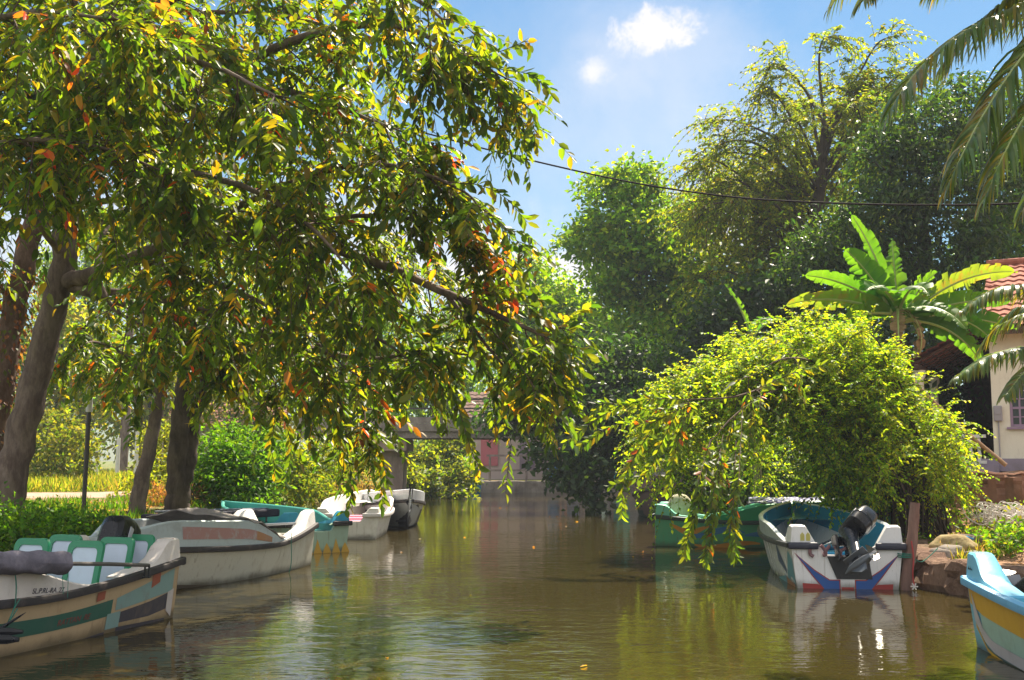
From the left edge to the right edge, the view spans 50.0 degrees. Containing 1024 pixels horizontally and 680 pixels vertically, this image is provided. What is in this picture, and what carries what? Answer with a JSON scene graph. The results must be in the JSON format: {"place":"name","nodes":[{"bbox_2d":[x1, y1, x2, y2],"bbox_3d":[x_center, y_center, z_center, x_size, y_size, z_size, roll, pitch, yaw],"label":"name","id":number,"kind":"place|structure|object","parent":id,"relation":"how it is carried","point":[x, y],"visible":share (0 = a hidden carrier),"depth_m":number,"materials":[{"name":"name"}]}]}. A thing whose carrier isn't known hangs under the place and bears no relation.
{"place":"outdoors","nodes":[
{"label":"outdoors","id":0,"kind":"place"},
{"bbox_2d":[26,477,365,497],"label":"dirt path","id":1,"kind":"structure","parent":0,"point":[69,494],"depth_m":30.95,"materials":[{"name":"beige soil"}]},
{"bbox_2d":[141,507,279,521],"bbox_3d":[-4.949,3.151,18.227,0.420,0.727,2.595,-4,-8,35],"label":"boat","id":2,"kind":"object","parent":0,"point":[263,512],"visible":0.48,"depth_m":18.77,"materials":[{"name":"plastic"}]},
{"bbox_2d":[0,493,1023,679],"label":"canal water","id":3,"kind":"structure","parent":0,"point":[471,590],"depth_m":10.94,"materials":[{"name":"brown liquid"}]},
{"bbox_2d":[0,515,185,656],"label":"lagoon boat","id":4,"kind":"object","parent":3,"relation":"on","point":[131,597],"visible":0.82,"depth_m":9.92,"materials":[{"name":"paint"}]},
{"bbox_2d":[0,612,25,643],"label":"paddle","id":5,"kind":"object","parent":4,"relation":"on","point":[6,637],"visible":1,"depth_m":8.47,"materials":[{"name":"black plastic"}]},
{"bbox_2d":[6,575,19,627],"bbox_3d":[-4.032,2.136,8.864,0.164,0.561,0.111,-5,-8,41],"label":"mooring rope","id":6,"kind":"object","parent":4,"relation":"attached to","point":[11,615],"visible":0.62,"depth_m":8.85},
{"bbox_2d":[14,538,50,551],"bbox_3d":[-4.698,2.258,10.335,0.400,0.741,0.518,-2,-7,20],"label":"plastic chair","id":7,"kind":"object","parent":4,"relation":"on","point":[28,544],"visible":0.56,"depth_m":10.57,"materials":[{"name":"green plastic"}]},
{"bbox_2d":[0,550,72,574],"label":"rolled tarp","id":8,"kind":"object","parent":4,"relation":"on","point":[18,562],"visible":1,"depth_m":8.90,"materials":[{"name":"grey fabric"}]},
{"bbox_2d":[47,534,82,578],"bbox_3d":[-4.582,2.312,10.832,0.400,0.741,0.518,-2,-7,20],"label":"plastic chair","id":9,"kind":"object","parent":4,"relation":"on","point":[60,542],"visible":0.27,"depth_m":11.07,"materials":[{"name":"green plastic"}]},
{"bbox_2d":[63,540,104,583],"bbox_3d":[-4.061,2.225,10.036,0.400,0.741,0.518,-2,-7,20],"label":"plastic chair","id":10,"kind":"object","parent":4,"relation":"on","point":[86,550],"visible":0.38,"depth_m":10.22,"materials":[{"name":"plastic"}]},
{"bbox_2d":[62,562,151,597],"bbox_3d":[-3.772,1.996,9.429,0.225,0.382,2.188,-2,-7,20],"label":"handrail","id":11,"kind":"object","parent":4,"relation":"attached to","point":[144,565],"visible":0.62,"depth_m":9.89,"materials":[{"name":"metal"}]},
{"bbox_2d":[99,537,134,581],"bbox_3d":[-3.935,2.274,10.484,0.400,0.741,0.518,-2,-7,20],"label":"plastic chair","id":12,"kind":"object","parent":4,"relation":"on","point":[119,549],"visible":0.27,"depth_m":10.68,"materials":[{"name":"plastic"}]},
{"bbox_2d":[132,534,154,562],"bbox_3d":[-3.868,2.317,10.882,0.400,0.741,0.518,-2,-7,20],"label":"plastic chair","id":13,"kind":"object","parent":4,"relation":"on","point":[144,543],"visible":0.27,"depth_m":11.08,"materials":[{"name":"plastic"}]},
{"bbox_2d":[88,509,318,588],"bbox_3d":[-4.205,2.880,14.665,1.608,1.076,4.712,-2,-6,15],"label":"lagoon boat","id":14,"kind":"object","parent":3,"relation":"on","point":[213,552],"visible":0.59,"depth_m":14.28,"materials":[{"name":"white paint"}]},
{"bbox_2d":[146,507,284,538],"bbox_3d":[-4.077,2.538,15.172,1.560,0.475,1.126,-2,-6,15],"label":"boat cover","id":15,"kind":"object","parent":14,"relation":"on","point":[195,513],"visible":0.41,"depth_m":14.88,"materials":[{"name":"grey fabric"}]},
{"bbox_2d":[266,522,295,525],"bbox_3d":[-3.433,2.621,15.541,0.113,0.096,2.054,-1,-6,13],"label":"seat","id":16,"kind":"object","parent":14,"relation":"on","point":[277,524],"visible":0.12,"depth_m":15.90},
{"bbox_2d":[289,533,291,572],"bbox_3d":[-3.137,3.047,15.521,0.048,0.625,0.115,1,-6,-12],"label":"mooring rope","id":17,"kind":"object","parent":14,"relation":"hanging from","point":[291,552],"visible":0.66,"depth_m":15.56,"materials":[{"name":"fabric"}]},
{"bbox_2d":[221,501,352,553],"bbox_3d":[-4.548,3.547,20.400,1.508,0.987,4.289,5,-8,-37],"label":"lagoon boat","id":18,"kind":"object","parent":3,"relation":"on","point":[331,535],"visible":0.3,"depth_m":19.00,"materials":[{"name":"teal paint"}]},
{"bbox_2d":[317,489,394,538],"bbox_3d":[-3.437,3.980,24.763,1.608,1.067,5.633,0,-6,-3],"label":"lagoon boat","id":19,"kind":"object","parent":3,"relation":"on","point":[370,523],"visible":0.54,"depth_m":22.77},
{"bbox_2d":[362,489,425,528],"bbox_3d":[-3.029,4.250,27.625,1.708,1.147,5.677,2,-6,-15],"label":"lagoon boat","id":20,"kind":"object","parent":3,"relation":"on","point":[406,513],"visible":0.59,"depth_m":25.61,"materials":[{"name":"paint"}]},
{"bbox_2d":[632,475,691,516],"bbox_3d":[4.318,4.541,31.514,1.808,1.407,5.420,-1,-6,13],"label":"boat","id":21,"kind":"object","parent":3,"relation":"on","point":[644,508],"visible":0.32,"depth_m":29.93,"materials":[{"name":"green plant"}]},
{"bbox_2d":[652,492,945,547],"bbox_3d":[5.268,3.409,20.340,5.232,1.247,1.608,-1,-6,13],"label":"lagoon boat","id":22,"kind":"object","parent":3,"relation":"on","point":[749,517],"visible":0.24,"depth_m":20.05,"materials":[{"name":"paint"}]},
{"bbox_2d":[748,496,861,504],"bbox_3d":[5.414,2.973,20.354,2.002,0.132,1.200,-1,-6,13],"label":"patterned cloth","id":23,"kind":"object","parent":22,"relation":"on","point":[763,500],"visible":0.52,"depth_m":20.11,"materials":[{"name":"white fabric"}]},
{"bbox_2d":[757,500,906,589],"bbox_3d":[4.464,2.936,15.947,1.728,1.241,6.499,-1,-6,7],"label":"speedboat","id":24,"kind":"object","parent":3,"relation":"on","point":[861,547],"visible":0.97,"depth_m":13.67,"materials":[{"name":"white paint"}]},
{"bbox_2d":[897,502,937,590],"bbox_3d":[5.028,3.039,13.507,0.545,2.071,0.199,0,-6,0],"label":"mooring post","id":25,"kind":"object","parent":3,"relation":"in","point":[907,583],"visible":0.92,"depth_m":13.50,"materials":[{"name":"brown wood"}]},
{"bbox_2d":[960,552,1023,670],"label":"lagoon boat","id":26,"kind":"object","parent":3,"relation":"on","point":[996,593],"visible":0.94,"depth_m":8.91,"materials":[{"name":"plastic"}]},
{"bbox_2d":[0,0,1023,460],"label":"sky","id":27,"kind":"structure","parent":0,"point":[626,73],"materials":[{"name":"blue"}]},
{"bbox_2d":[4,461,1023,565],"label":"ground","id":28,"kind":"structure","parent":0,"point":[1003,560],"depth_m":23.46,"materials":[{"name":"brown soil"}]},
{"bbox_2d":[0,276,62,403],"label":"broadleaf tree","id":29,"kind":"object","parent":28,"relation":"on","point":[27,342],"visible":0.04,"depth_m":58.34,"materials":[{"name":"green plant"}]},
{"bbox_2d":[0,481,81,551],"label":"weed clump","id":30,"kind":"object","parent":28,"relation":"on","point":[9,524],"visible":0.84,"depth_m":12.62,"materials":[{"name":"green plant"}]},
{"bbox_2d":[0,497,93,551],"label":"weed clump","id":31,"kind":"object","parent":28,"relation":"on","point":[37,517],"visible":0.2,"depth_m":13.27,"materials":[{"name":"green plant"}]},
{"bbox_2d":[13,497,104,538],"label":"weed clump","id":32,"kind":"object","parent":28,"relation":"on","point":[55,510],"visible":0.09,"depth_m":14.39,"materials":[{"name":"green plant"}]},
{"bbox_2d":[10,394,110,479],"bbox_3d":[-17.541,3.656,40.126,4.428,3.918,6.460,6,-8,-43],"label":"leafy shrub","id":33,"kind":"object","parent":28,"relation":"on","point":[54,456],"visible":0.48,"depth_m":39.62,"materials":[{"name":"green plant"}]},
{"bbox_2d":[8,205,140,464],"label":"broadleaf tree","id":34,"kind":"object","parent":28,"relation":"on","point":[81,258],"visible":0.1,"depth_m":85.04,"materials":[{"name":"green plant"}]},
{"bbox_2d":[15,282,137,469],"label":"broadleaf tree","id":35,"kind":"object","parent":28,"relation":"on","point":[76,318],"visible":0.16,"depth_m":59.56,"materials":[{"name":"green plant"}]},
{"bbox_2d":[40,494,130,537],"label":"weed clump","id":36,"kind":"object","parent":28,"relation":"on","point":[83,526],"visible":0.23,"depth_m":13.86,"materials":[{"name":"green plant"}]},
{"bbox_2d":[81,386,92,508],"bbox_3d":[-8.090,2.146,20.890,0.139,2.640,0.122,0,-6,0],"label":"thin pole","id":37,"kind":"object","parent":28,"relation":"on","point":[89,407],"visible":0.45,"depth_m":20.86,"materials":[{"name":"black metal"}]},
{"bbox_2d":[25,500,205,521],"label":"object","id":38,"kind":"object","parent":28,"relation":"on","point":[124,509],"visible":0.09,"depth_m":22.41,"materials":[{"name":"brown plant"}]},
{"bbox_2d":[115,438,120,472],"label":"fence post","id":39,"kind":"object","parent":28,"relation":"on","point":[117,464],"visible":0.65,"depth_m":51.65,"materials":[{"name":"white concrete"}]},
{"bbox_2d":[83,233,173,472],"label":"coconut palm","id":40,"kind":"object","parent":28,"relation":"on","point":[124,433],"visible":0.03,"depth_m":57.63,"materials":[{"name":"brown plant"}]},
{"bbox_2d":[133,431,138,472],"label":"fence post","id":41,"kind":"object","parent":28,"relation":"on","point":[136,456],"visible":0.55,"depth_m":51.64,"materials":[{"name":"white concrete"}]},
{"bbox_2d":[108,415,170,498],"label":"leafy shrub","id":42,"kind":"object","parent":28,"relation":"on","point":[159,471],"visible":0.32,"depth_m":28.24,"materials":[{"name":"green plant"}]},
{"bbox_2d":[67,303,219,470],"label":"broadleaf tree","id":43,"kind":"object","parent":28,"relation":"on","point":[117,424],"visible":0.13,"depth_m":64.93,"materials":[{"name":"green plant"}]},
{"bbox_2d":[4,491,284,549],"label":"bank grass","id":44,"kind":"structure","parent":28,"relation":"on","point":[77,504],"depth_m":21.79,"materials":[{"name":"green plant"}]},
{"bbox_2d":[120,476,225,506],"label":"dry shrub","id":45,"kind":"object","parent":28,"relation":"on","point":[156,494],"visible":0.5,"depth_m":23.41,"materials":[{"name":"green plant"}]},
{"bbox_2d":[27,468,339,497],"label":"field grass","id":46,"kind":"structure","parent":28,"relation":"on","point":[103,481],"depth_m":34.03,"materials":[{"name":"yellow plant"}]},
{"bbox_2d":[46,209,338,513],"bbox_3d":[-5.783,0.217,19.741,5.342,6.047,4.181,0,-6,0],"label":"canopy tree","id":47,"kind":"object","parent":28,"relation":"on","point":[141,485],"visible":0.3,"depth_m":19.72,"materials":[{"name":"green plant"}]},
{"bbox_2d":[0,0,423,450],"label":"canopy tree","id":48,"kind":"object","parent":28,"relation":"on","point":[22,261],"visible":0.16,"depth_m":17.29,"materials":[{"name":"green plant"}]},
{"bbox_2d":[0,264,45,449],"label":"creeper","id":49,"kind":"object","parent":48,"relation":"attached to","point":[22,350],"visible":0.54,"depth_m":17.23,"materials":[{"name":"green plant"}]},
{"bbox_2d":[138,399,287,468],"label":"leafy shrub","id":50,"kind":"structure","parent":28,"relation":"on","point":[211,424],"depth_m":71.36,"materials":[{"name":"green plant"}]},
{"bbox_2d":[161,242,269,393],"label":"broadleaf tree","id":51,"kind":"object","parent":28,"relation":"on","point":[229,275],"visible":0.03,"depth_m":80.01,"materials":[{"name":"green plant"}]},
{"bbox_2d":[190,412,302,508],"bbox_3d":[-6.083,2.863,24.596,2.860,2.558,3.481,4,-7,-32],"label":"leafy shrub","id":52,"kind":"object","parent":28,"relation":"on","point":[229,459],"visible":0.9,"depth_m":24.16,"materials":[{"name":"green plant"}]},
{"bbox_2d":[198,298,304,469],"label":"broadleaf tree","id":53,"kind":"object","parent":28,"relation":"on","point":[231,413],"visible":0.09,"depth_m":68.94,"materials":[{"name":"green plant"}]},
{"bbox_2d":[58,209,448,509],"bbox_3d":[-5.437,0.168,21.741,8.227,6.642,5.057,0,-6,0],"label":"canopy tree","id":54,"kind":"object","parent":28,"relation":"on","point":[182,454],"visible":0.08,"depth_m":22.24,"materials":[{"name":"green plant"}]},
{"bbox_2d":[0,0,607,517],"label":"canopy tree","id":55,"kind":"object","parent":28,"relation":"on","point":[136,132],"visible":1,"depth_m":11.73,"materials":[{"name":"green plant"}]},
{"bbox_2d":[272,430,373,509],"bbox_3d":[-4.935,3.344,29.124,2.656,2.343,5.373,-2,-6,15],"label":"leafy shrub","id":56,"kind":"object","parent":28,"relation":"on","point":[309,478],"visible":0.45,"depth_m":27.51,"materials":[{"name":"green plant"}]},
{"bbox_2d":[312,457,383,504],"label":"dry shrub","id":57,"kind":"object","parent":28,"relation":"on","point":[361,484],"visible":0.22,"depth_m":31.08,"materials":[{"name":"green plant"}]},
{"bbox_2d":[276,261,442,476],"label":"broadleaf tree","id":58,"kind":"object","parent":28,"relation":"on","point":[385,333],"visible":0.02,"depth_m":61.58,"materials":[{"name":"green plant"}]},
{"bbox_2d":[406,461,431,497],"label":"leafy shrub","id":59,"kind":"object","parent":28,"relation":"on","point":[413,481],"visible":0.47,"depth_m":43.03,"materials":[{"name":"green plant"}]},
{"bbox_2d":[389,300,505,472],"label":"broadleaf tree","id":60,"kind":"object","parent":28,"relation":"on","point":[470,387],"visible":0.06,"depth_m":65.27,"materials":[{"name":"green plant"}]},
{"bbox_2d":[407,440,487,498],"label":"leafy shrub","id":61,"kind":"object","parent":28,"relation":"on","point":[448,457],"visible":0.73,"depth_m":45.62,"materials":[{"name":"green plant"}]},
{"bbox_2d":[296,399,729,490],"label":"bridge","id":62,"kind":"structure","parent":28,"relation":"on","point":[392,458],"depth_m":40.27,"materials":[{"name":"concrete"}]},
{"bbox_2d":[487,446,562,480],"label":"jetty fence","id":63,"kind":"object","parent":28,"relation":"on","point":[490,469],"visible":0.2,"depth_m":53.78,"materials":[{"name":"wood"}]},
{"bbox_2d":[449,242,614,373],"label":"broadleaf tree","id":64,"kind":"object","parent":28,"relation":"on","point":[560,294],"visible":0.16,"depth_m":53.69,"materials":[{"name":"green plant"}]},
{"bbox_2d":[464,392,599,479],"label":"cottage","id":65,"kind":"structure","parent":28,"relation":"on","point":[483,449],"depth_m":58.13,"materials":[{"name":"paint"}]},
{"bbox_2d":[466,480,653,492],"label":"embankment wall","id":66,"kind":"structure","parent":28,"relation":"on","point":[522,487],"depth_m":52.54,"materials":[{"name":"concrete"}]},
{"bbox_2d":[457,316,695,514],"bbox_3d":[2.399,2.406,35.212,7.136,6.514,7.722,-4,-7,31],"label":"broadleaf tree","id":67,"kind":"object","parent":28,"relation":"on","point":[612,382],"visible":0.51,"depth_m":33.35,"materials":[{"name":"green plant"}]},
{"bbox_2d":[543,144,734,365],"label":"broadleaf tree","id":68,"kind":"object","parent":28,"relation":"on","point":[614,241],"visible":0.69,"depth_m":44.42,"materials":[{"name":"green plant"}]},
{"bbox_2d":[607,454,700,480],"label":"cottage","id":69,"kind":"structure","parent":28,"relation":"on","point":[647,473],"depth_m":55.20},
{"bbox_2d":[669,182,739,351],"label":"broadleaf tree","id":70,"kind":"object","parent":28,"relation":"on","point":[681,211],"visible":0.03,"depth_m":62.43,"materials":[{"name":"green plant"}]},
{"bbox_2d":[657,474,779,513],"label":"retaining wall","id":71,"kind":"structure","parent":28,"relation":"on","point":[706,510],"depth_m":31.89,"materials":[{"name":"concrete"}]},
{"bbox_2d":[652,431,809,513],"bbox_3d":[5.006,3.526,24.627,3.675,3.701,3.510,2,-6,-18],"label":"leafy shrub","id":72,"kind":"object","parent":28,"relation":"on","point":[786,491],"visible":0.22,"depth_m":24.14,"materials":[{"name":"green plant"}]},
{"bbox_2d":[561,338,904,569],"bbox_3d":[4.418,2.086,16.985,7.171,4.284,2.684,4,-7,-34],"label":"drooping tree","id":73,"kind":"object","parent":28,"relation":"on","point":[719,452],"visible":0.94,"depth_m":16.08,"materials":[{"name":"green plant"}]},
{"bbox_2d":[612,251,873,459],"bbox_3d":[6.777,0.594,32.197,7.661,6.666,6.071,0,-6,0],"label":"broadleaf tree","id":74,"kind":"object","parent":28,"relation":"on","point":[762,289],"visible":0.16,"depth_m":32.69,"materials":[{"name":"green plant"}]},
{"bbox_2d":[725,285,785,496],"bbox_3d":[5.099,1.952,22.091,1.346,6.387,1.354,0,-6,0],"label":"banana plant","id":75,"kind":"object","parent":28,"relation":"on","point":[746,319],"visible":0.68,"depth_m":22.56,"materials":[{"name":"green plant"}]},
{"bbox_2d":[675,113,888,305],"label":"broadleaf tree","id":76,"kind":"object","parent":28,"relation":"on","point":[830,183],"visible":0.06,"depth_m":42.18,"materials":[{"name":"green plant"}]},
{"bbox_2d":[642,15,947,358],"bbox_3d":[10.249,-3.463,38.668,11.489,16.796,8.588,0,-6,0],"label":"feathery tree","id":77,"kind":"object","parent":28,"relation":"on","point":[783,187],"visible":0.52,"depth_m":38.09,"materials":[{"name":"green plant"}]},
{"bbox_2d":[764,435,830,496],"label":"leafy shrub","id":78,"kind":"object","parent":28,"relation":"on","point":[795,469],"visible":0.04,"depth_m":25.01,"materials":[{"name":"green plant"}]},
{"bbox_2d":[611,296,999,560],"bbox_3d":[4.900,1.483,18.793,6.514,4.617,5.161,-1,-6,13],"label":"arching bush","id":79,"kind":"object","parent":28,"relation":"on","point":[932,451],"visible":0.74,"depth_m":17.66,"materials":[{"name":"green plant"}]},
{"bbox_2d":[776,338,922,537],"bbox_3d":[5.381,2.288,17.508,2.232,4.627,3.095,-2,-6,17],"label":"arching bush","id":80,"kind":"object","parent":28,"relation":"on","point":[846,476],"visible":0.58,"depth_m":17.10,"materials":[{"name":"green plant"}]},
{"bbox_2d":[748,46,1023,458],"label":"mango tree","id":81,"kind":"object","parent":28,"relation":"on","point":[903,149],"visible":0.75,"depth_m":31.07,"materials":[{"name":"green plant"}]},
{"bbox_2d":[783,211,1017,384],"bbox_3d":[7.428,1.175,20.049,4.713,7.489,2.010,0,-6,0],"label":"banana plant","id":82,"kind":"object","parent":28,"relation":"on","point":[937,306],"visible":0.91,"depth_m":20.69,"materials":[{"name":"green plant"}]},
{"bbox_2d":[824,309,992,458],"bbox_3d":[10.294,1.432,29.029,7.670,5.439,4.591,3,-7,-28],"label":"broadleaf tree","id":83,"kind":"object","parent":28,"relation":"on","point":[911,338],"visible":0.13,"depth_m":28.85,"materials":[{"name":"green plant"}]},
{"bbox_2d":[902,528,934,543],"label":"weed clump","id":84,"kind":"object","parent":28,"relation":"on","point":[923,537],"visible":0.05,"depth_m":16.67,"materials":[{"name":"green plant"}]},
{"bbox_2d":[823,0,1023,227],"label":"coconut palm","id":85,"kind":"object","parent":28,"relation":"on","point":[996,20],"visible":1,"depth_m":10.78,"materials":[{"name":"green plant"}]},
{"bbox_2d":[929,548,954,559],"bbox_3d":[5.513,2.770,14.084,0.335,0.207,0.284,0,-6,0],"label":"bank stone","id":86,"kind":"object","parent":28,"relation":"on","point":[948,553],"visible":0.36,"depth_m":14.00,"materials":[{"name":"beige stone"}]},
{"bbox_2d":[938,544,965,557],"bbox_3d":[5.720,2.785,14.313,0.369,0.228,0.344,-5,-8,39],"label":"bank stone","id":87,"kind":"object","parent":28,"relation":"on","point":[953,548],"visible":0.4,"depth_m":14.25,"materials":[{"name":"beige stone"}]},
{"bbox_2d":[929,534,978,551],"bbox_3d":[5.995,2.820,14.920,0.590,0.375,0.553,-5,-8,37],"label":"bank stone","id":88,"kind":"object","parent":28,"relation":"on","point":[964,541],"visible":0.5,"depth_m":14.78,"materials":[{"name":"beige stone"}]},
{"bbox_2d":[901,531,1023,596],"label":"retaining wall","id":89,"kind":"structure","parent":28,"relation":"on","point":[939,571],"depth_m":13.34,"materials":[{"name":"brown stone"}]},
{"bbox_2d":[929,519,999,547],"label":"weed clump","id":90,"kind":"object","parent":28,"relation":"on","point":[971,529],"visible":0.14,"depth_m":15.60,"materials":[{"name":"green plant"}]},
{"bbox_2d":[907,257,1023,472],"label":"house","id":91,"kind":"structure","parent":28,"relation":"on","point":[1006,422],"depth_m":24.73,"materials":[{"name":"paint"}]},
{"bbox_2d":[1007,383,1023,428],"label":"window","id":92,"kind":"structure","parent":91,"relation":"in","point":[1017,409],"depth_m":24.39,"materials":[{"name":"paint"}]},
{"bbox_2d":[960,534,984,546],"bbox_3d":[6.360,2.826,15.489,0.605,0.177,0.191,0,-6,3],"label":"driftwood log","id":93,"kind":"object","parent":28,"relation":"on","point":[972,535],"visible":0.15,"depth_m":15.43,"materials":[{"name":"brown wood"}]},
{"bbox_2d":[927,509,1020,559],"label":"bank grass","id":94,"kind":"structure","parent":28,"relation":"on","point":[960,553],"depth_m":14.56,"materials":[{"name":"green plant"}]},
{"bbox_2d":[929,527,1022,564],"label":"fallen leaves","id":95,"kind":"object","parent":28,"relation":"on","point":[983,549],"visible":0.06,"depth_m":14.06,"materials":[{"name":"brown plant"}]},
{"bbox_2d":[932,131,1023,313],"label":"broadleaf tree","id":96,"kind":"object","parent":28,"relation":"on","point":[991,258],"visible":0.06,"depth_m":37.76,"materials":[{"name":"green plant"}]},
{"bbox_2d":[935,471,1023,508],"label":"terrace wall","id":97,"kind":"structure","parent":28,"relation":"on","point":[1010,486],"depth_m":19.84,"materials":[{"name":"stone"}]},
{"bbox_2d":[913,382,1006,466],"bbox_3d":[8.163,1.384,20.480,1.921,1.955,0.101,-4,-7,32],"label":"bamboo pole","id":98,"kind":"object","parent":97,"relation":"on","point":[998,458],"visible":0.45,"depth_m":20.14,"materials":[{"name":"brown wood"}]},
{"bbox_2d":[947,501,1011,533],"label":"weed clump","id":99,"kind":"object","parent":28,"relation":"on","point":[964,519],"visible":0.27,"depth_m":18.49,"materials":[{"name":"green plant"}]},
{"bbox_2d":[948,283,1023,404],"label":"coconut palm","id":100,"kind":"object","parent":28,"relation":"on","point":[1010,391],"visible":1,"depth_m":13.94,"materials":[{"name":"green plant"}]},
{"bbox_2d":[963,501,1023,529],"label":"rope heap","id":101,"kind":"object","parent":28,"relation":"on","point":[999,513],"visible":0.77,"depth_m":17.15,"materials":[{"name":"grey fabric"}]},
{"bbox_2d":[965,515,1023,558],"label":"weed clump","id":102,"kind":"object","parent":28,"relation":"on","point":[1006,548],"visible":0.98,"depth_m":13.97,"materials":[{"name":"green plant"}]},
{"bbox_2d":[981,506,1023,545],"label":"weed clump","id":103,"kind":"object","parent":28,"relation":"on","point":[1019,517],"visible":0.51,"depth_m":14.34,"materials":[{"name":"green plant"}]},
{"bbox_2d":[1003,497,1023,519],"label":"weed clump","id":104,"kind":"object","parent":28,"relation":"on","point":[1014,505],"visible":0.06,"depth_m":19.03,"materials":[{"name":"green plant"}]},
{"bbox_2d":[67,4,1019,205],"bbox_3d":[-2.223,-4.627,17.256,21.060,6.719,0.783,-2,-7,20],"label":"overhead cable","id":105,"kind":"object","parent":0,"point":[1015,203],"visible":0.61,"depth_m":14.94,"materials":[{"name":"black rubber"}]}
]}

